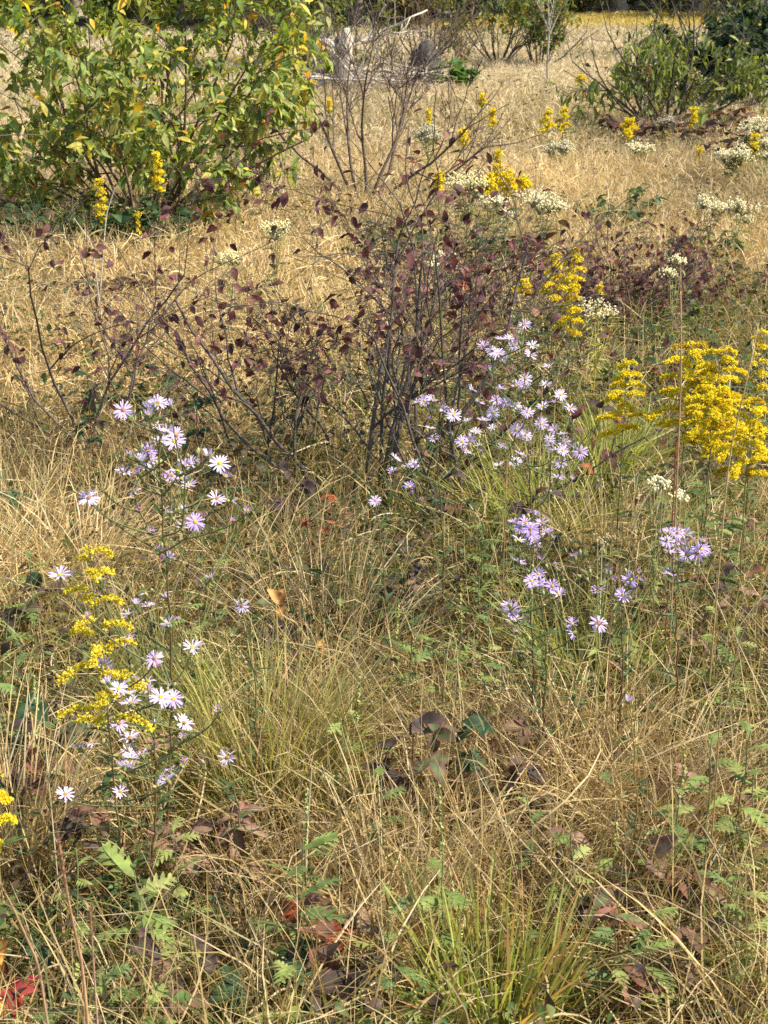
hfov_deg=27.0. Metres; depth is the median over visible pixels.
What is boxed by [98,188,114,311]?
grass stalk
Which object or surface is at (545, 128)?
goldenrod
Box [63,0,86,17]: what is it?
oak tree
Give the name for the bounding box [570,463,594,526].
bramble
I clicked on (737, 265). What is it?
leafy weed
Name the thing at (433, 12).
oak tree
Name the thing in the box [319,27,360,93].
bleached stump
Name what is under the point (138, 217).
goldenrod
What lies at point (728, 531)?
ragweed
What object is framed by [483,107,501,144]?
goldenrod
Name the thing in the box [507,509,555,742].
aster plant
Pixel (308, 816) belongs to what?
grass stalk
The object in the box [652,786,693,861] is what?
ragweed
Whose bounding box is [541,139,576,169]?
everlasting plant
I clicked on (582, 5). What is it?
edge bush
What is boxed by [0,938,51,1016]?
bramble
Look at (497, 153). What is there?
goldenrod
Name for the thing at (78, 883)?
ragweed
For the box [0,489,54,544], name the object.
bramble
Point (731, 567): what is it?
bramble
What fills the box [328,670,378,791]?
ragweed
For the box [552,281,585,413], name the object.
goldenrod
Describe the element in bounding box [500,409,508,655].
grass stalk
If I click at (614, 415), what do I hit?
goldenrod
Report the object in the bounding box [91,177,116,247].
goldenrod
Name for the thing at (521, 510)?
bramble
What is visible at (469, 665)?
ragweed
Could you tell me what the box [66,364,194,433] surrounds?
leafy weed
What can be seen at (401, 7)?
edge bush
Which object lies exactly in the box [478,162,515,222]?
goldenrod
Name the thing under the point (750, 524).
bramble
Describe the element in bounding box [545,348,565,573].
grass stalk
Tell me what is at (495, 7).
oak tree
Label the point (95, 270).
grass stalk
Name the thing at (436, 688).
ragweed
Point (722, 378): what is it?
goldenrod
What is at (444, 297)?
everlasting plant
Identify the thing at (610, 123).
ground bramble
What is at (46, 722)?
ragweed
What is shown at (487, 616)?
ragweed
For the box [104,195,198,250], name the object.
ground bramble
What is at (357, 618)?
grass tuft
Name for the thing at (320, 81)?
fallen branch
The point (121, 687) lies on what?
aster plant
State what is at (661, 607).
bramble
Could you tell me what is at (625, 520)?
grass tuft
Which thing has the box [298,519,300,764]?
grass stalk
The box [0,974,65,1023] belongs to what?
bramble
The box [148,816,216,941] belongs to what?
ragweed
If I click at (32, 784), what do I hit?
bramble
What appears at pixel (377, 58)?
fallen branch
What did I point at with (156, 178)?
goldenrod
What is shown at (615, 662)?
bramble
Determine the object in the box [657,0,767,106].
dense bush
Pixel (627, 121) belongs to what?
goldenrod
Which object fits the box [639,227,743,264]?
leafy weed
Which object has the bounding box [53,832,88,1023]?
grass stalk
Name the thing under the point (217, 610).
ragweed
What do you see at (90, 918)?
grass stalk
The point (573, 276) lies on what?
goldenrod
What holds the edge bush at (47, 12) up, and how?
on the ground at (196, 840)
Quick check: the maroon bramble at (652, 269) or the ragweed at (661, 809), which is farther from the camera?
the maroon bramble at (652, 269)
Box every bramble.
[0,190,161,248]
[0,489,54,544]
[0,596,53,664]
[0,745,74,826]
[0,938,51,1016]
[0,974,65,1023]
[5,692,91,788]
[10,572,90,633]
[54,805,135,885]
[70,392,111,484]
[99,927,192,1023]
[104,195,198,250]
[137,726,216,811]
[143,933,260,1021]
[145,823,212,900]
[156,801,266,903]
[184,395,220,474]
[200,442,266,532]
[208,939,326,1023]
[260,619,309,661]
[262,588,326,660]
[266,950,383,1023]
[268,458,318,552]
[275,892,357,950]
[278,516,328,571]
[282,907,384,1023]
[301,494,353,551]
[351,577,408,643]
[363,711,460,853]
[372,223,638,359]
[391,563,437,634]
[429,467,487,541]
[454,269,473,323]
[455,712,534,805]
[460,756,558,835]
[480,716,559,781]
[506,486,559,561]
[510,826,588,912]
[536,130,765,334]
[569,399,627,504]
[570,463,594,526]
[570,888,648,1014]
[575,657,630,704]
[576,961,669,1023]
[595,103,757,142]
[604,834,701,930]
[605,625,663,666]
[630,599,700,658]
[639,916,737,1006]
[641,763,717,824]
[647,855,726,947]
[666,612,732,669]
[687,562,764,621]
[703,758,767,848]
[711,586,767,649]
[720,514,763,580]
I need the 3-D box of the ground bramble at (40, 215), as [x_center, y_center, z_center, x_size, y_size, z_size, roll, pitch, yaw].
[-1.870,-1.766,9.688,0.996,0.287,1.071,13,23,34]
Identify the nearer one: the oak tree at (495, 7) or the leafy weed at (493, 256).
the leafy weed at (493, 256)
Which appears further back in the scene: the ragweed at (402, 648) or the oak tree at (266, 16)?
the oak tree at (266, 16)
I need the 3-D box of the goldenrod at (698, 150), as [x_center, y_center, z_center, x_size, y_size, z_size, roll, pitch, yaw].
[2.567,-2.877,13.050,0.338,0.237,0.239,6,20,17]
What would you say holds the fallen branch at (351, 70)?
on the ground at (196, 840)
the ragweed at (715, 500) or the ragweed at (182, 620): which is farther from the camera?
the ragweed at (715, 500)
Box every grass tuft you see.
[0,459,232,626]
[0,649,223,918]
[8,559,319,758]
[62,586,507,884]
[156,507,515,757]
[304,836,690,1023]
[370,627,756,898]
[405,407,659,571]
[437,557,731,753]
[441,639,767,924]
[491,435,753,582]
[545,378,707,497]
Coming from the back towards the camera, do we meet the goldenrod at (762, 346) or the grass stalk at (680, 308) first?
the goldenrod at (762, 346)
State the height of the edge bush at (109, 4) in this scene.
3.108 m
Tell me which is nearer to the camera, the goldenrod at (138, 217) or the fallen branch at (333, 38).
the goldenrod at (138, 217)
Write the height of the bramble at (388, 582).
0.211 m
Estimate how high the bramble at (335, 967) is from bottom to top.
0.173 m
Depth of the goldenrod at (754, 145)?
12.92 m
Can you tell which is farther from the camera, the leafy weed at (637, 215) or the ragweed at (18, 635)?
the leafy weed at (637, 215)
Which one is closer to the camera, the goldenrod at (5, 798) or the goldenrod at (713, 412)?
the goldenrod at (5, 798)
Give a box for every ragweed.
[0,602,34,704]
[0,652,56,758]
[9,551,67,672]
[12,672,68,805]
[29,962,93,1023]
[46,848,106,998]
[79,961,131,1023]
[93,841,209,966]
[105,928,176,1014]
[113,980,171,1023]
[134,1010,176,1023]
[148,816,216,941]
[164,592,205,699]
[179,630,236,710]
[200,558,238,664]
[244,959,311,1023]
[247,831,358,961]
[286,787,335,935]
[322,716,373,854]
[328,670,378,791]
[352,882,427,1000]
[360,962,429,1023]
[363,744,410,915]
[373,598,422,722]
[385,611,438,738]
[402,989,453,1023]
[419,628,469,716]
[419,784,483,972]
[444,593,478,700]
[455,548,499,651]
[459,522,503,639]
[467,659,506,737]
[471,597,519,706]
[481,503,522,589]
[515,795,575,929]
[543,828,595,961]
[545,677,604,784]
[565,519,603,634]
[584,910,648,1011]
[587,810,640,942]
[620,907,681,1021]
[634,743,711,910]
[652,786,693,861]
[662,467,688,537]
[676,733,736,870]
[680,481,722,571]
[687,651,747,749]
[692,606,743,732]
[696,862,765,986]
[709,626,757,744]
[710,509,749,614]
[714,720,767,902]
[722,483,766,591]
[724,762,767,904]
[724,889,767,1023]
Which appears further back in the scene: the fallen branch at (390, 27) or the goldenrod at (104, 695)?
the fallen branch at (390, 27)
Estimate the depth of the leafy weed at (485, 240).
8.83 m
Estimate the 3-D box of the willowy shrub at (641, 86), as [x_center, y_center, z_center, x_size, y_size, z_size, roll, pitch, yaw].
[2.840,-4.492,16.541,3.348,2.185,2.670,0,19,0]
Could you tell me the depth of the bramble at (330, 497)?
4.48 m
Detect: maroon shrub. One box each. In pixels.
[0,151,288,453]
[51,278,424,493]
[106,73,649,548]
[182,142,767,536]
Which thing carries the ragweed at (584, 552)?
on the ground at (196, 840)
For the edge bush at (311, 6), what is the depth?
43.78 m
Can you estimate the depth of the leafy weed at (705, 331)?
6.29 m
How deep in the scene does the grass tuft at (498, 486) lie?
4.65 m
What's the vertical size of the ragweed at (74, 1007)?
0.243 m
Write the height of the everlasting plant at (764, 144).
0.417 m
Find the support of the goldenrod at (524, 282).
on the ground at (196, 840)
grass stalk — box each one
[0,881,48,1023]
[8,685,39,762]
[41,685,64,954]
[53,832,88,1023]
[74,219,102,331]
[82,899,97,1023]
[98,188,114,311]
[282,829,395,896]
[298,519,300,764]
[305,768,311,934]
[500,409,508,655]
[536,346,547,554]
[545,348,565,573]
[604,522,612,799]
[661,441,678,702]
[666,266,683,701]
[672,786,737,884]
[699,584,764,853]
[704,319,759,745]
[709,685,721,868]
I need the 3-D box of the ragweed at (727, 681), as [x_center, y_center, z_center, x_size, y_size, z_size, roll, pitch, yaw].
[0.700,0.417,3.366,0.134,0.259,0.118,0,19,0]
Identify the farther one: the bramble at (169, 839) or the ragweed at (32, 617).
the ragweed at (32, 617)
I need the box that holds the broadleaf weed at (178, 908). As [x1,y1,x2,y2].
[107,880,235,959]
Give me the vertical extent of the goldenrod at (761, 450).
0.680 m
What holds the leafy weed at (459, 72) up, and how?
on the ground at (196, 840)
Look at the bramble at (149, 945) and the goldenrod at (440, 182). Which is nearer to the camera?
the bramble at (149, 945)
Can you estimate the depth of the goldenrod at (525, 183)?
10.34 m
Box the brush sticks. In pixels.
[289,46,459,91]
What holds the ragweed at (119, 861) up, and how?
on the ground at (196, 840)
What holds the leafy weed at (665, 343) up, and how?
on the ground at (196, 840)
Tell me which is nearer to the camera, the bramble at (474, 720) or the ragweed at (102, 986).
the ragweed at (102, 986)
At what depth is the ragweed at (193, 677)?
3.47 m
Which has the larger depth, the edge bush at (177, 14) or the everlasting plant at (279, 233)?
the edge bush at (177, 14)
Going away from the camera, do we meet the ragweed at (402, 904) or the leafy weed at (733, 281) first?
the ragweed at (402, 904)
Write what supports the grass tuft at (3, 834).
on the ground at (196, 840)
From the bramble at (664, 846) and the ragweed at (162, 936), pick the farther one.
the bramble at (664, 846)
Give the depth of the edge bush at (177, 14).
42.02 m
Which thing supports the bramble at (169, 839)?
on the ground at (196, 840)
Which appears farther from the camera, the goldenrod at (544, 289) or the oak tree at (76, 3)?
the oak tree at (76, 3)
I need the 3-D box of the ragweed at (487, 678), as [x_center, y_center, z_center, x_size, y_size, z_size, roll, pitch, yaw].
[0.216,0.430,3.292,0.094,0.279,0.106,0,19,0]
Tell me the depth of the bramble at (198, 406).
5.17 m
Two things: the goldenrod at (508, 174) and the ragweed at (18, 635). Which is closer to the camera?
the ragweed at (18, 635)
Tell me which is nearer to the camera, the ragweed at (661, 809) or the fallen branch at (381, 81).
the ragweed at (661, 809)
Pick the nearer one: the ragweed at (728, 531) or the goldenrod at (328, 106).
the ragweed at (728, 531)
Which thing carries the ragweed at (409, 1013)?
on the ground at (196, 840)
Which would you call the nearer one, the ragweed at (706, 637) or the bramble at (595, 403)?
the ragweed at (706, 637)
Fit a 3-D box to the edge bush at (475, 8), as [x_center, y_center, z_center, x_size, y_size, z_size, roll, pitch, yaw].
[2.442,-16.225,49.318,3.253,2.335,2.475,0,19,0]
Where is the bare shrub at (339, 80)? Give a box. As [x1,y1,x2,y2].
[208,0,551,204]
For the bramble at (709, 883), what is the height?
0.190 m
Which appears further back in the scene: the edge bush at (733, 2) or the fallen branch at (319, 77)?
the edge bush at (733, 2)
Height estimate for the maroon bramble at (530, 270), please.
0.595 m
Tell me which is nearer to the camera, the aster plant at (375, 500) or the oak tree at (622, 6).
the aster plant at (375, 500)
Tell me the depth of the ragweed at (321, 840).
2.52 m
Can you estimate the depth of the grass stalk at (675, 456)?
3.44 m
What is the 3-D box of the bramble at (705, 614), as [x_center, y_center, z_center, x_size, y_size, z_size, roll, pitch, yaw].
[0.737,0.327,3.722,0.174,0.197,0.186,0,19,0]
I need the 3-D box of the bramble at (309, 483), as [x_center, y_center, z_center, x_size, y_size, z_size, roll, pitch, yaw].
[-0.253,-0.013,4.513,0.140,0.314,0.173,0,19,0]
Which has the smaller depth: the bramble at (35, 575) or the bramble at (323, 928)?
the bramble at (323, 928)
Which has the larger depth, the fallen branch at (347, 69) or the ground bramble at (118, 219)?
the fallen branch at (347, 69)
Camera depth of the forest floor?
55.61 m
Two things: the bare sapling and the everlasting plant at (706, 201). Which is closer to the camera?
the everlasting plant at (706, 201)
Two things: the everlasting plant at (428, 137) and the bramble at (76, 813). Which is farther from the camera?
the everlasting plant at (428, 137)
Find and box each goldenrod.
[0,772,44,978]
[54,543,161,934]
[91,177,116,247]
[125,211,151,251]
[144,151,174,249]
[324,97,339,120]
[424,108,433,148]
[424,169,455,228]
[450,127,471,177]
[462,171,505,225]
[477,92,487,126]
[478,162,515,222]
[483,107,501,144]
[490,167,524,232]
[492,147,502,181]
[509,278,535,382]
[512,173,532,220]
[537,252,567,386]
[539,108,556,145]
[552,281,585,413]
[555,105,571,142]
[557,247,586,377]
[575,74,587,99]
[585,281,607,386]
[592,358,656,589]
[619,117,639,142]
[623,126,633,152]
[645,340,731,603]
[675,345,755,610]
[679,384,753,621]
[684,106,698,152]
[694,145,712,170]
[711,397,767,663]
[733,327,767,557]
[743,132,760,168]
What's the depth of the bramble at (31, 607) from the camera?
3.73 m
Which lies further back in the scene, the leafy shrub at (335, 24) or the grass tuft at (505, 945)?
the leafy shrub at (335, 24)
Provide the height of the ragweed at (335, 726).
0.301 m
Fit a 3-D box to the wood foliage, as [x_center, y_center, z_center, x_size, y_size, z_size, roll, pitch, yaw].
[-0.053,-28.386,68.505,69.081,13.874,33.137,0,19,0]
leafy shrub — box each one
[0,0,378,228]
[203,0,404,67]
[259,12,354,72]
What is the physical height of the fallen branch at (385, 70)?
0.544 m
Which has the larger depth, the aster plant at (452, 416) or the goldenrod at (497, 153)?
the goldenrod at (497, 153)
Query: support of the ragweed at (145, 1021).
on the ground at (196, 840)
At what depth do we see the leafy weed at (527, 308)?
7.02 m
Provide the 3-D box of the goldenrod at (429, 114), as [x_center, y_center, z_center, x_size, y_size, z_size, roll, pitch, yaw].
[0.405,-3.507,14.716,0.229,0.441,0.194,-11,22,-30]
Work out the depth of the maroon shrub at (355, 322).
4.62 m
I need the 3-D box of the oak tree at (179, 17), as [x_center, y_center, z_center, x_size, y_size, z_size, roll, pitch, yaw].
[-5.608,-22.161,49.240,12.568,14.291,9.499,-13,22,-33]
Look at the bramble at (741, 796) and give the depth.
2.97 m
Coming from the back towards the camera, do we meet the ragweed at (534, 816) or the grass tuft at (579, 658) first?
the grass tuft at (579, 658)
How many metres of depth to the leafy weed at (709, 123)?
13.20 m
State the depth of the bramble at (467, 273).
7.15 m
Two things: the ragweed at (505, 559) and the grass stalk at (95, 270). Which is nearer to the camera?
the ragweed at (505, 559)
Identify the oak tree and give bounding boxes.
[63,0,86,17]
[174,0,201,18]
[253,6,275,22]
[348,0,367,27]
[431,1,451,17]
[487,0,500,11]
[601,0,628,13]
[684,0,707,11]
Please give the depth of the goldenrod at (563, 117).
15.02 m
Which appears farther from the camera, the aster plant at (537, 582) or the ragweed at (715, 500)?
the ragweed at (715, 500)
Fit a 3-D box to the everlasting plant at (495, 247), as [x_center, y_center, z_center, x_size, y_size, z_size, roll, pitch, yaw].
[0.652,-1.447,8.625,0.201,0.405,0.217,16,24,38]
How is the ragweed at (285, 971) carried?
on the ground at (196, 840)
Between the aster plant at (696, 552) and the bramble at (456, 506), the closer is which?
the aster plant at (696, 552)
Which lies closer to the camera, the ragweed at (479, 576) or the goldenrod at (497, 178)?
the ragweed at (479, 576)
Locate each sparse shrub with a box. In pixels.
[375,0,489,55]
[430,0,569,62]
[489,0,604,66]
[639,0,767,45]
[686,0,767,56]
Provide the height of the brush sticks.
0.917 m
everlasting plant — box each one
[18,155,45,181]
[198,246,249,356]
[258,216,292,311]
[411,120,443,179]
[425,250,456,342]
[445,169,487,245]
[476,195,512,260]
[490,207,518,278]
[515,188,569,252]
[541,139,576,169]
[575,533,625,734]
[577,294,622,426]
[625,139,655,169]
[633,475,681,692]
[652,113,674,144]
[657,488,698,689]
[658,253,689,355]
[692,192,728,265]
[714,142,757,186]
[722,196,764,273]
[734,114,767,155]
[749,137,767,182]
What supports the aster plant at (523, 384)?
on the ground at (196, 840)
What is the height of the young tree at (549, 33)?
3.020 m
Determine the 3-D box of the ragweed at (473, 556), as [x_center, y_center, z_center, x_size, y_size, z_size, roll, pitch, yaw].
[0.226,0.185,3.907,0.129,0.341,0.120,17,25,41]
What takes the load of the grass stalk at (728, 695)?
on the ground at (196, 840)
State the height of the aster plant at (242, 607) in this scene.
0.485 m
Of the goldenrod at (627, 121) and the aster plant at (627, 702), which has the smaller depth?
the aster plant at (627, 702)
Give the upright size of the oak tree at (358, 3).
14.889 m
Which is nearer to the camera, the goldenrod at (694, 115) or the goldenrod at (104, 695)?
the goldenrod at (104, 695)
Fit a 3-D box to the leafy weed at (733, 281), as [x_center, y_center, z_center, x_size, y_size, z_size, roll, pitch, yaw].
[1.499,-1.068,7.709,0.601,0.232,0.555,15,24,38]
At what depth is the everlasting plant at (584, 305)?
5.70 m
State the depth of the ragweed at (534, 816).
2.77 m
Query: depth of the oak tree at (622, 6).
59.80 m
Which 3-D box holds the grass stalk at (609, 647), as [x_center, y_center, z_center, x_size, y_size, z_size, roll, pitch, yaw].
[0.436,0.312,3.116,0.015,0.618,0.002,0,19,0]
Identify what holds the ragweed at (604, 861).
on the ground at (196, 840)
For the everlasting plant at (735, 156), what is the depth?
12.34 m
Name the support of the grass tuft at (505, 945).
on the ground at (196, 840)
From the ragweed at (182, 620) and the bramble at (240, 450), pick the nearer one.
the ragweed at (182, 620)
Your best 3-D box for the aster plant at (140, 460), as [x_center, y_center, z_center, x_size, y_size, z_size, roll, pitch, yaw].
[-0.379,0.236,2.774,0.290,0.974,0.379,-3,19,-9]
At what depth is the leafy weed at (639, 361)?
5.93 m
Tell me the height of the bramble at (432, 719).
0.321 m
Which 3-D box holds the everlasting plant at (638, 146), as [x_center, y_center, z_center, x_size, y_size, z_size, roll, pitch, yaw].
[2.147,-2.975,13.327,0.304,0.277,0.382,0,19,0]
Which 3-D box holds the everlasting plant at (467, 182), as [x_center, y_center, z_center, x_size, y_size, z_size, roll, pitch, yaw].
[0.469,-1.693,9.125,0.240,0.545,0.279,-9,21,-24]
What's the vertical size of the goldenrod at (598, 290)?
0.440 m
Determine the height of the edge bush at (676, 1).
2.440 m
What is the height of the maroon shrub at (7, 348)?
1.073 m
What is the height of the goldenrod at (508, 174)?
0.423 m
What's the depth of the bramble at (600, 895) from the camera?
2.55 m
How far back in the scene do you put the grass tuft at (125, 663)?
3.43 m
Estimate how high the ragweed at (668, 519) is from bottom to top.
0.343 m
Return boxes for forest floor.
[0,0,734,30]
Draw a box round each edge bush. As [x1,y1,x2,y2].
[0,0,79,20]
[65,0,175,28]
[148,0,269,31]
[260,0,367,28]
[356,0,445,27]
[421,0,511,22]
[544,0,619,14]
[637,0,686,10]
[697,0,767,16]
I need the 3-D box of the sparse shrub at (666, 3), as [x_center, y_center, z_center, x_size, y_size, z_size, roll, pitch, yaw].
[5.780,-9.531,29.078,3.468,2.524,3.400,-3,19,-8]
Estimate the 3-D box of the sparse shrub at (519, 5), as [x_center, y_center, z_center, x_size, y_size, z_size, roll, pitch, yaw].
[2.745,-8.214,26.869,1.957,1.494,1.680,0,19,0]
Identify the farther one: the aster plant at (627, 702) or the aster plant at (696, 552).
the aster plant at (696, 552)
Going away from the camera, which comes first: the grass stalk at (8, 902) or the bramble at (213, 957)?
the grass stalk at (8, 902)
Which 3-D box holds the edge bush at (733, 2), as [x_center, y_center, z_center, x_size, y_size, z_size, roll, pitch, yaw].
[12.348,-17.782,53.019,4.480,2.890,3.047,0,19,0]
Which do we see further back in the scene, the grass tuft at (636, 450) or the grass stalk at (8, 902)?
the grass tuft at (636, 450)
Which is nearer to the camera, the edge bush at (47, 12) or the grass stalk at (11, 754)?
the grass stalk at (11, 754)
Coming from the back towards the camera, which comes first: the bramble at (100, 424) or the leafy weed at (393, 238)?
the leafy weed at (393, 238)
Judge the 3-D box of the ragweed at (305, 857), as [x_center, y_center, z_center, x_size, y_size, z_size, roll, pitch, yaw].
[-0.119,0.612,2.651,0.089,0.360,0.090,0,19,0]
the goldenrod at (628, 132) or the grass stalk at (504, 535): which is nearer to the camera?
the grass stalk at (504, 535)
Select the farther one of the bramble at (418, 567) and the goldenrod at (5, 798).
the bramble at (418, 567)
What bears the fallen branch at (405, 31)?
on the ground at (196, 840)
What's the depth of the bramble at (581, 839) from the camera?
2.79 m
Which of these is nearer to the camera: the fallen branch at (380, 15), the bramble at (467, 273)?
the bramble at (467, 273)
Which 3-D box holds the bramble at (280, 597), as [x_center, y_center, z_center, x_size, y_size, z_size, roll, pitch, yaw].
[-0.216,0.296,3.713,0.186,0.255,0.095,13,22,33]
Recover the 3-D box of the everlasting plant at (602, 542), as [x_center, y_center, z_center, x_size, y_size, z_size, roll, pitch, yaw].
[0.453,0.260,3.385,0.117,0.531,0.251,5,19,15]
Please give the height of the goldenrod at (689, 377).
0.733 m
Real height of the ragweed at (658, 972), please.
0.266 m
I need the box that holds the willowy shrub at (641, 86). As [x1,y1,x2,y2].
[498,0,767,129]
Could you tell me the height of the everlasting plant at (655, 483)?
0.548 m
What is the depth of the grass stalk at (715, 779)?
2.69 m
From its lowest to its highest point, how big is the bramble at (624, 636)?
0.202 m
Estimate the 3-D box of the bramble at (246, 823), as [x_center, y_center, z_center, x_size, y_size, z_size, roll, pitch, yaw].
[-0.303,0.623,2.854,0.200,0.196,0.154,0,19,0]
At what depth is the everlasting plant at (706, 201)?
8.95 m
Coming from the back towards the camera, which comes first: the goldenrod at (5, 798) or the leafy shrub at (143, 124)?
the leafy shrub at (143, 124)
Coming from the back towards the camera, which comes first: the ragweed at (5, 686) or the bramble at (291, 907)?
the ragweed at (5, 686)
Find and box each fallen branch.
[290,50,435,79]
[302,40,412,81]
[307,17,366,65]
[313,53,360,88]
[314,15,353,77]
[318,0,427,63]
[352,0,407,96]
[352,46,400,81]
[358,68,424,90]
[363,9,437,52]
[365,14,380,58]
[379,35,454,76]
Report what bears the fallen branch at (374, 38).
on the brush sticks
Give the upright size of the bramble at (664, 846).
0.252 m
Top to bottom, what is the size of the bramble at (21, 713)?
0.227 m
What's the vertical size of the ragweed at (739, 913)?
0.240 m
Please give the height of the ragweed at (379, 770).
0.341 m
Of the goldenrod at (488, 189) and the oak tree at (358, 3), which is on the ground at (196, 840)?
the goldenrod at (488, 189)
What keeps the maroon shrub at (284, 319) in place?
on the ground at (196, 840)
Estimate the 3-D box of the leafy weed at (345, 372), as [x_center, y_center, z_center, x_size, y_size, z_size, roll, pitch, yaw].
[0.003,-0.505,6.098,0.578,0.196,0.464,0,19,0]
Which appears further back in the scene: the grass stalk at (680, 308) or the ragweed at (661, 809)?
the grass stalk at (680, 308)
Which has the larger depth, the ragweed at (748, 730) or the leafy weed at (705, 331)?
the leafy weed at (705, 331)
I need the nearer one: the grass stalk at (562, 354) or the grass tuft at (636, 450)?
the grass stalk at (562, 354)
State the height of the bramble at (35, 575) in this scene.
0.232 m
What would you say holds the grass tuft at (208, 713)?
on the ground at (196, 840)
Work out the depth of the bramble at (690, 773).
3.02 m
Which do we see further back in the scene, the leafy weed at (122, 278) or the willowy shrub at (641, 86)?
the willowy shrub at (641, 86)
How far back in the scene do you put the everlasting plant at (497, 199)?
8.91 m
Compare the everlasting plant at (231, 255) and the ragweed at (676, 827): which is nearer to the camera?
the ragweed at (676, 827)
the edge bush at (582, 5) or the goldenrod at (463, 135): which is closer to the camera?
the goldenrod at (463, 135)
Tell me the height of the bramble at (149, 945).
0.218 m
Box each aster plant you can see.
[48,565,226,922]
[72,394,251,868]
[199,747,276,932]
[223,598,274,807]
[363,491,404,697]
[388,388,483,663]
[463,307,587,636]
[498,561,577,786]
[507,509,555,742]
[571,549,645,790]
[612,694,655,908]
[647,516,711,787]
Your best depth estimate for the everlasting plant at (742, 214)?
8.90 m
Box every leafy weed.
[27,268,179,307]
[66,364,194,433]
[313,355,456,408]
[341,219,458,264]
[343,250,484,302]
[417,223,548,270]
[430,57,480,87]
[439,230,597,283]
[449,353,656,424]
[458,302,567,347]
[539,337,730,404]
[570,182,668,216]
[581,293,725,349]
[590,199,660,234]
[626,250,767,296]
[626,261,767,322]
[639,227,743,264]
[648,328,767,398]
[680,103,767,168]
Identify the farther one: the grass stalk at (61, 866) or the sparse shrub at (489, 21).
the sparse shrub at (489, 21)
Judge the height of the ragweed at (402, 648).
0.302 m
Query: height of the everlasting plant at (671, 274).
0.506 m
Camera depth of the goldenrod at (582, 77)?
18.84 m
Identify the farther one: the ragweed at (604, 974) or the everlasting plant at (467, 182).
the everlasting plant at (467, 182)
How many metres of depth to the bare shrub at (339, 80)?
11.50 m
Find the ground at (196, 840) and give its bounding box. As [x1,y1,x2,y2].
[0,16,767,1023]
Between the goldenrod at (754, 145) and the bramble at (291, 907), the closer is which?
the bramble at (291, 907)
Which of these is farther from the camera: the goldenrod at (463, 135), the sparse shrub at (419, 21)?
the sparse shrub at (419, 21)
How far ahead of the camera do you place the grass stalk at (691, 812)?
2.69 m
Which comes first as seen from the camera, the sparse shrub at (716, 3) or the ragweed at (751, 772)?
the ragweed at (751, 772)
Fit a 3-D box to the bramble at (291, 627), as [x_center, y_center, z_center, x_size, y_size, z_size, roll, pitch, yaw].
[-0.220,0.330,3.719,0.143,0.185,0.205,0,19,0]
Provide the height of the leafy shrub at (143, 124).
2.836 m
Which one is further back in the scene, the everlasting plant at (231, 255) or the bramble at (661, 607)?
the everlasting plant at (231, 255)
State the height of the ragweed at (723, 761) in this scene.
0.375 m
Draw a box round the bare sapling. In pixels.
[396,0,486,65]
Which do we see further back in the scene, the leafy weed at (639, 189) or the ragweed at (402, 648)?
the leafy weed at (639, 189)
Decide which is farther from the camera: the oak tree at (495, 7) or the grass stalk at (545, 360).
the oak tree at (495, 7)
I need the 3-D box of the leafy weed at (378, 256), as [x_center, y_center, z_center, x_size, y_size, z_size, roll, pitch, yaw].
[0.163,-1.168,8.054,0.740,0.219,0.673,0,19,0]
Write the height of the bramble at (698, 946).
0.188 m
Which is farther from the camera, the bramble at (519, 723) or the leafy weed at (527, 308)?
the leafy weed at (527, 308)
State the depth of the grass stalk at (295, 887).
2.67 m
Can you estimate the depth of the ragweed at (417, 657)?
3.41 m
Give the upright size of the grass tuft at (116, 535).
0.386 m
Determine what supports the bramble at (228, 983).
on the ground at (196, 840)
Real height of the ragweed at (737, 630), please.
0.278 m
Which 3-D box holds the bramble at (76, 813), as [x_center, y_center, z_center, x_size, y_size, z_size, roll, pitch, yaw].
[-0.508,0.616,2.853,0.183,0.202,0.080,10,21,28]
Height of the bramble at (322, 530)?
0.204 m
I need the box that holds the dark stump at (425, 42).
[410,39,441,84]
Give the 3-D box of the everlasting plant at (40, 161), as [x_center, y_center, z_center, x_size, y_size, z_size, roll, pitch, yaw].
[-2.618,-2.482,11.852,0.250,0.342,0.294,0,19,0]
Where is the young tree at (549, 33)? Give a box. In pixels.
[479,0,568,80]
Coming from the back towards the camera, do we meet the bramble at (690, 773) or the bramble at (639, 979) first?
the bramble at (690, 773)
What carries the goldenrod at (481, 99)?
on the ground at (196, 840)
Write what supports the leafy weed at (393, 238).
on the ground at (196, 840)
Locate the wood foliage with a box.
[2,0,745,16]
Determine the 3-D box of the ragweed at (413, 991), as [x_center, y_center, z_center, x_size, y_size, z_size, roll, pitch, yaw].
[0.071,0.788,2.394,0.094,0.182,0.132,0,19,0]
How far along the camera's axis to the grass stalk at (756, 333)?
3.27 m
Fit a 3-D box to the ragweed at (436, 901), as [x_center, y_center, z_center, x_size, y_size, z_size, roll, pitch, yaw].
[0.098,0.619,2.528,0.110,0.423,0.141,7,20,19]
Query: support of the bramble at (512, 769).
on the ground at (196, 840)
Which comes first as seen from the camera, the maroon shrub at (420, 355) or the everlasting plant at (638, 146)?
the maroon shrub at (420, 355)
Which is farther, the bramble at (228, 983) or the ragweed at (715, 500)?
the ragweed at (715, 500)
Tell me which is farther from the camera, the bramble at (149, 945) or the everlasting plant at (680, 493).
the everlasting plant at (680, 493)
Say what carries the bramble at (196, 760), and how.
on the ground at (196, 840)
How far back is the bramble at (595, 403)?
4.87 m
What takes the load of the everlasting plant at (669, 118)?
on the ground at (196, 840)

